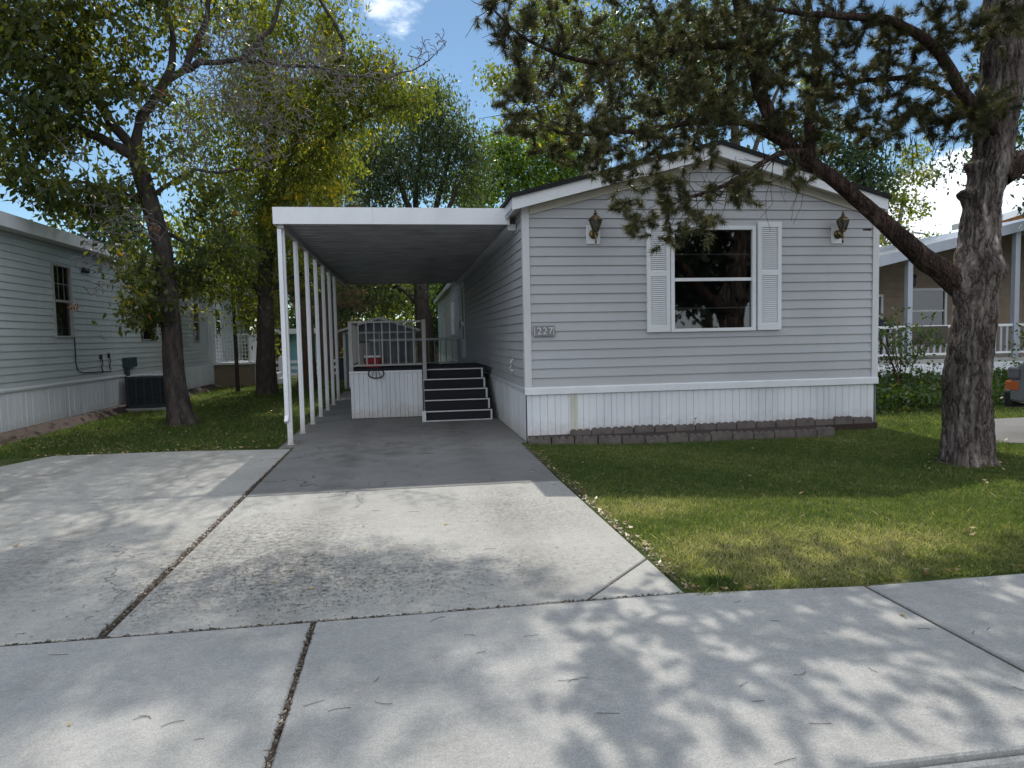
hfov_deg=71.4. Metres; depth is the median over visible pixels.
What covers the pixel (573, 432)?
edging block
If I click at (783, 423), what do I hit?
edging block
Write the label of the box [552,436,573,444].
edging block
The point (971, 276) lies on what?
pine tree
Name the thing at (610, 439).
edging block
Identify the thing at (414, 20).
sky
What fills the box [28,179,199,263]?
shade tree
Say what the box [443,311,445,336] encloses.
window
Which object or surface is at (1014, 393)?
parked truck
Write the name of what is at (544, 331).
house number plaque
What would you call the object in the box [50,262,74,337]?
window
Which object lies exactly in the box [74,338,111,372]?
wall cable
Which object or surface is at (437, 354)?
shade tree
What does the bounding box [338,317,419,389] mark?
garden shed
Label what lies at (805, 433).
edging block
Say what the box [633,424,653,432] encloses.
edging block
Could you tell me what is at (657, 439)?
edging block
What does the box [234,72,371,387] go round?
pine tree
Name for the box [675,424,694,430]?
edging block
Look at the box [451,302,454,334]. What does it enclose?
window
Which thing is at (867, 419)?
edging block
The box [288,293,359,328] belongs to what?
tall bush
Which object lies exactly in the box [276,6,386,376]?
spruce tree
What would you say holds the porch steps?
on the carport pavement
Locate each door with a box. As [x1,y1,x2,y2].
[212,303,222,361]
[359,334,378,354]
[380,334,400,362]
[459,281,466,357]
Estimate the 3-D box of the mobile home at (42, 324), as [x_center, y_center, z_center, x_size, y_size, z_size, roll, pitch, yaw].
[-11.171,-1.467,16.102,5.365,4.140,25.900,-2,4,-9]
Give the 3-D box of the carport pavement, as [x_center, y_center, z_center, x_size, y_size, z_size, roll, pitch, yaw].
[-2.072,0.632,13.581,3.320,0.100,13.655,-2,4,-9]
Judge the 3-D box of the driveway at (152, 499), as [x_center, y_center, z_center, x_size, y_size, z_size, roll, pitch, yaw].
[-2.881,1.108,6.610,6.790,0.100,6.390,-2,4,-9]
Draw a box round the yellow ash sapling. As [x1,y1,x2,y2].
[228,145,353,390]
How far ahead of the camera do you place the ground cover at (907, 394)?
12.62 m
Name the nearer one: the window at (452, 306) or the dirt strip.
the dirt strip
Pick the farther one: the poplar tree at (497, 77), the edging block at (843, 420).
the poplar tree at (497, 77)
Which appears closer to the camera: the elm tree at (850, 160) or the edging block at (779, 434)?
the edging block at (779, 434)
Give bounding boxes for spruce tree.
[220,1,354,371]
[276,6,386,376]
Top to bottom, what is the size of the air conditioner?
0.784 m
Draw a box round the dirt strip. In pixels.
[0,384,218,445]
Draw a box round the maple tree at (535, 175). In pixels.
[429,107,609,314]
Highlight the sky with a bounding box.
[0,0,1023,328]
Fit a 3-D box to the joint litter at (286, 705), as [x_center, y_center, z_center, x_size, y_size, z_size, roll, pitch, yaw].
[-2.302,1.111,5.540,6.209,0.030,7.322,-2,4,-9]
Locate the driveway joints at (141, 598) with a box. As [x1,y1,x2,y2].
[0,449,683,646]
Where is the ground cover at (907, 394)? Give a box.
[876,365,1016,413]
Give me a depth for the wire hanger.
12.94 m
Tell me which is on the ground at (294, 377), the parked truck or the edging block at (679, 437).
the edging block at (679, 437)
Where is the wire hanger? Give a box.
[368,366,384,378]
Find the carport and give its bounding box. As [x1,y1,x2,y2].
[272,207,515,444]
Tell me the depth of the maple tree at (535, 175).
37.08 m
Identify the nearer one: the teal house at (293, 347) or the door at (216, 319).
the door at (216, 319)
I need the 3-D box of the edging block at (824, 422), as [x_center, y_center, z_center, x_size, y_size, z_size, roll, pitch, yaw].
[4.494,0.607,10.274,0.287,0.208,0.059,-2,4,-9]
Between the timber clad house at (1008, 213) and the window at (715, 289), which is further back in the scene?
the timber clad house at (1008, 213)
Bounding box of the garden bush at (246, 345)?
[243,341,281,359]
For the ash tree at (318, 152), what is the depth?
17.01 m
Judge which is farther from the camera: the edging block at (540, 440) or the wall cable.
the wall cable
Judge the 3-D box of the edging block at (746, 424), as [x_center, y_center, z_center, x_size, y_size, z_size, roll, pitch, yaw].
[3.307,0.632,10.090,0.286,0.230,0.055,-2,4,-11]
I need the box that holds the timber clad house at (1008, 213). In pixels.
[952,202,1023,353]
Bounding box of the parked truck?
[1004,362,1023,406]
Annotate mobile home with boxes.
[0,211,250,432]
[433,140,891,441]
[878,219,1023,353]
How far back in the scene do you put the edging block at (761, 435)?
9.57 m
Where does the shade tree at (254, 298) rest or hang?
on the ground at (294, 377)
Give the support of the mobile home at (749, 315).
on the ground at (294, 377)
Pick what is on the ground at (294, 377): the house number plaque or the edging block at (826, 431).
the edging block at (826, 431)
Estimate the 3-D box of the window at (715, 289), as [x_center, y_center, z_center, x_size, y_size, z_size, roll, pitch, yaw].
[2.799,-1.489,10.201,1.260,1.470,0.440,-2,4,-9]
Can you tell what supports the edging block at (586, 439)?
on the ground at (294, 377)
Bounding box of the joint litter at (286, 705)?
[4,444,691,767]
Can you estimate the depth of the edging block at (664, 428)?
9.88 m
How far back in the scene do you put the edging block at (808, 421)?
10.20 m
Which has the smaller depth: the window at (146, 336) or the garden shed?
the window at (146, 336)
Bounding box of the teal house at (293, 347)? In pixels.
[249,328,316,372]
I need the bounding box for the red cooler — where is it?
[363,355,380,367]
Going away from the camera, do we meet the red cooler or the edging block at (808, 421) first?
the edging block at (808, 421)
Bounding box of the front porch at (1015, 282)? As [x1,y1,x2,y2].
[878,231,1023,379]
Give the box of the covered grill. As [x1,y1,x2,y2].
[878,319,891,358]
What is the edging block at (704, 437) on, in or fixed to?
on the ground at (294, 377)
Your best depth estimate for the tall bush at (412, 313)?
39.42 m
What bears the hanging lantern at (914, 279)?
hanging from the front porch at (1015, 282)
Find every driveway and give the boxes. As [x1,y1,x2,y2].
[0,449,682,645]
[994,417,1023,443]
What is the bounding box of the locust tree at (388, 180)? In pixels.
[311,63,516,363]
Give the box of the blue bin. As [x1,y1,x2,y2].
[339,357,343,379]
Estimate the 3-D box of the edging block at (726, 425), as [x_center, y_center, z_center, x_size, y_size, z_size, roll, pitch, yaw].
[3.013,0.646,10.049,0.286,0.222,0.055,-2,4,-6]
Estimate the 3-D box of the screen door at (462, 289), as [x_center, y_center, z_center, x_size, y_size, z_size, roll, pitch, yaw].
[-1.335,-1.726,19.323,0.120,2.020,0.950,-2,4,-9]
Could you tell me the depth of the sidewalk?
2.91 m
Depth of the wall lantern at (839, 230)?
10.11 m
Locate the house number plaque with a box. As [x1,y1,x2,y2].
[533,325,554,336]
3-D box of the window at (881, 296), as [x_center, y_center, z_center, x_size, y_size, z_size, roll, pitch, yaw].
[9.435,-1.812,19.232,0.970,1.170,0.440,-2,4,-9]
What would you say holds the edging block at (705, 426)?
on the ground at (294, 377)
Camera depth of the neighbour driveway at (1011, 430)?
9.84 m
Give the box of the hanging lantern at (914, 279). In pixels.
[913,274,916,286]
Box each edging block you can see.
[529,436,550,444]
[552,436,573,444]
[570,429,590,435]
[575,436,597,444]
[591,427,611,434]
[599,435,621,444]
[612,426,632,433]
[622,435,644,444]
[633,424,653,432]
[645,435,666,443]
[654,424,674,431]
[667,433,688,442]
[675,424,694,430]
[688,433,710,441]
[695,423,715,429]
[710,431,731,441]
[716,422,735,428]
[732,431,752,440]
[736,420,755,428]
[753,431,773,439]
[756,420,774,427]
[774,430,795,438]
[775,419,794,426]
[795,417,813,425]
[795,429,816,437]
[814,419,833,424]
[815,426,834,436]
[833,416,852,423]
[853,416,871,423]
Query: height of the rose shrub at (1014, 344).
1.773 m
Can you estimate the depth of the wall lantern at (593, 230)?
9.58 m
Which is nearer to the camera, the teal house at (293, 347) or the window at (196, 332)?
the window at (196, 332)
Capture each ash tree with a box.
[0,0,446,426]
[126,0,455,394]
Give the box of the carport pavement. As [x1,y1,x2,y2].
[247,391,559,496]
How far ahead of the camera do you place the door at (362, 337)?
20.87 m
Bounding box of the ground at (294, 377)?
[0,355,1023,630]
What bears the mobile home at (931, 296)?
on the ground at (294, 377)
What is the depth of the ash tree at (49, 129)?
11.79 m
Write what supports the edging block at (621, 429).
on the ground at (294, 377)
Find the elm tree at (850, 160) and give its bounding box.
[553,0,914,207]
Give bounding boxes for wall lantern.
[586,209,602,243]
[831,211,849,243]
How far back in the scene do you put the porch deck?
13.05 m
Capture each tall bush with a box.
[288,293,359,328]
[350,284,433,333]
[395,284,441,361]
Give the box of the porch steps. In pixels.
[422,368,492,421]
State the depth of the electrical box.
15.93 m
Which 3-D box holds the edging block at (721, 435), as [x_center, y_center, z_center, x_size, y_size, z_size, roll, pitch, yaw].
[2.789,0.713,9.517,0.287,0.168,0.059,-2,4,-9]
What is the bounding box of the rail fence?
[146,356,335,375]
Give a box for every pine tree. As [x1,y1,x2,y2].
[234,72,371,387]
[273,143,376,381]
[465,0,1023,467]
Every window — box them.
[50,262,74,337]
[140,292,157,340]
[192,302,200,341]
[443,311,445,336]
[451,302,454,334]
[670,226,755,331]
[878,294,883,337]
[912,288,946,325]
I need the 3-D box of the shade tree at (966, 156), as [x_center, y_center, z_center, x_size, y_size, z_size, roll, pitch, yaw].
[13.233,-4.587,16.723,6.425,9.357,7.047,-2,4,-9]
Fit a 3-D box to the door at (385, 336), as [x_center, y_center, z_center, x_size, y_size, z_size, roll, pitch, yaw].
[-3.556,-0.706,20.980,0.585,1.540,0.037,-2,4,-9]
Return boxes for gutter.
[922,755,1023,767]
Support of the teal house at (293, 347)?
on the ground at (294, 377)
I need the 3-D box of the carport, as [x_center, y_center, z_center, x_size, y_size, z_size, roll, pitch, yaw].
[-2.332,-1.134,15.096,3.302,3.235,10.569,-2,4,-9]
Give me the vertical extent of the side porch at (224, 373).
1.725 m
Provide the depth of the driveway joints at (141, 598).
4.10 m
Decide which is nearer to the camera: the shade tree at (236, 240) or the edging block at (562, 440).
the edging block at (562, 440)
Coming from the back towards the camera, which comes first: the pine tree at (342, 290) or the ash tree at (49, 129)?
the pine tree at (342, 290)
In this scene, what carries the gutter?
on the road
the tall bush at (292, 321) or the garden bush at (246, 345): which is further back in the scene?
the tall bush at (292, 321)
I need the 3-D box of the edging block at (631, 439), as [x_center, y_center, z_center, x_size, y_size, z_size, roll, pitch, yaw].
[1.600,0.753,9.396,0.291,0.153,0.055,-1,4,2]
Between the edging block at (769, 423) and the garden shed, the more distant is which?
the garden shed
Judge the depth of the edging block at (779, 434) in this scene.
9.61 m
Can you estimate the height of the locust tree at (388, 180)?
11.523 m
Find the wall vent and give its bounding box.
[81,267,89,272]
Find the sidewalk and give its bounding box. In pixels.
[0,574,1023,767]
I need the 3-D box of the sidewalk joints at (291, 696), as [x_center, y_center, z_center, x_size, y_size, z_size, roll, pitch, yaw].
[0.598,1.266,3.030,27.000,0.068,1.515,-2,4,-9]
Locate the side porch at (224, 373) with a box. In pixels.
[213,334,282,386]
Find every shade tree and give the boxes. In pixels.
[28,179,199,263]
[173,239,290,353]
[174,212,289,288]
[367,288,438,359]
[910,43,1023,227]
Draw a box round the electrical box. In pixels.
[122,357,136,375]
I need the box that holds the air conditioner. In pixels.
[124,374,165,411]
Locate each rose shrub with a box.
[878,305,946,402]
[998,322,1023,366]
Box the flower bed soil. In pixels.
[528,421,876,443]
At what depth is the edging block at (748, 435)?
9.53 m
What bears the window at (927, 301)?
in the mobile home at (931, 296)
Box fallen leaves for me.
[2,385,1023,763]
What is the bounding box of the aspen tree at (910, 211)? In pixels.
[879,136,950,356]
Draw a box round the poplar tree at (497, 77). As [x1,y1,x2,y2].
[470,0,848,173]
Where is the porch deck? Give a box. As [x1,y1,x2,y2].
[348,319,486,418]
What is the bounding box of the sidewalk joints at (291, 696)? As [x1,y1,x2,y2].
[266,587,1023,767]
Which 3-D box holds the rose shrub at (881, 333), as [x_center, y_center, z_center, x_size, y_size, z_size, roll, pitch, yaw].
[7.698,-0.590,13.902,1.553,1.933,1.598,-2,4,-9]
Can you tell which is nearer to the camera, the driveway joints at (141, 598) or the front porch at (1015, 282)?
the driveway joints at (141, 598)
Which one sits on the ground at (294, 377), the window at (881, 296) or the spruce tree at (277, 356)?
the spruce tree at (277, 356)
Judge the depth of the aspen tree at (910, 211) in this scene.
25.90 m
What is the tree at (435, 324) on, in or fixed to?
on the ground at (294, 377)

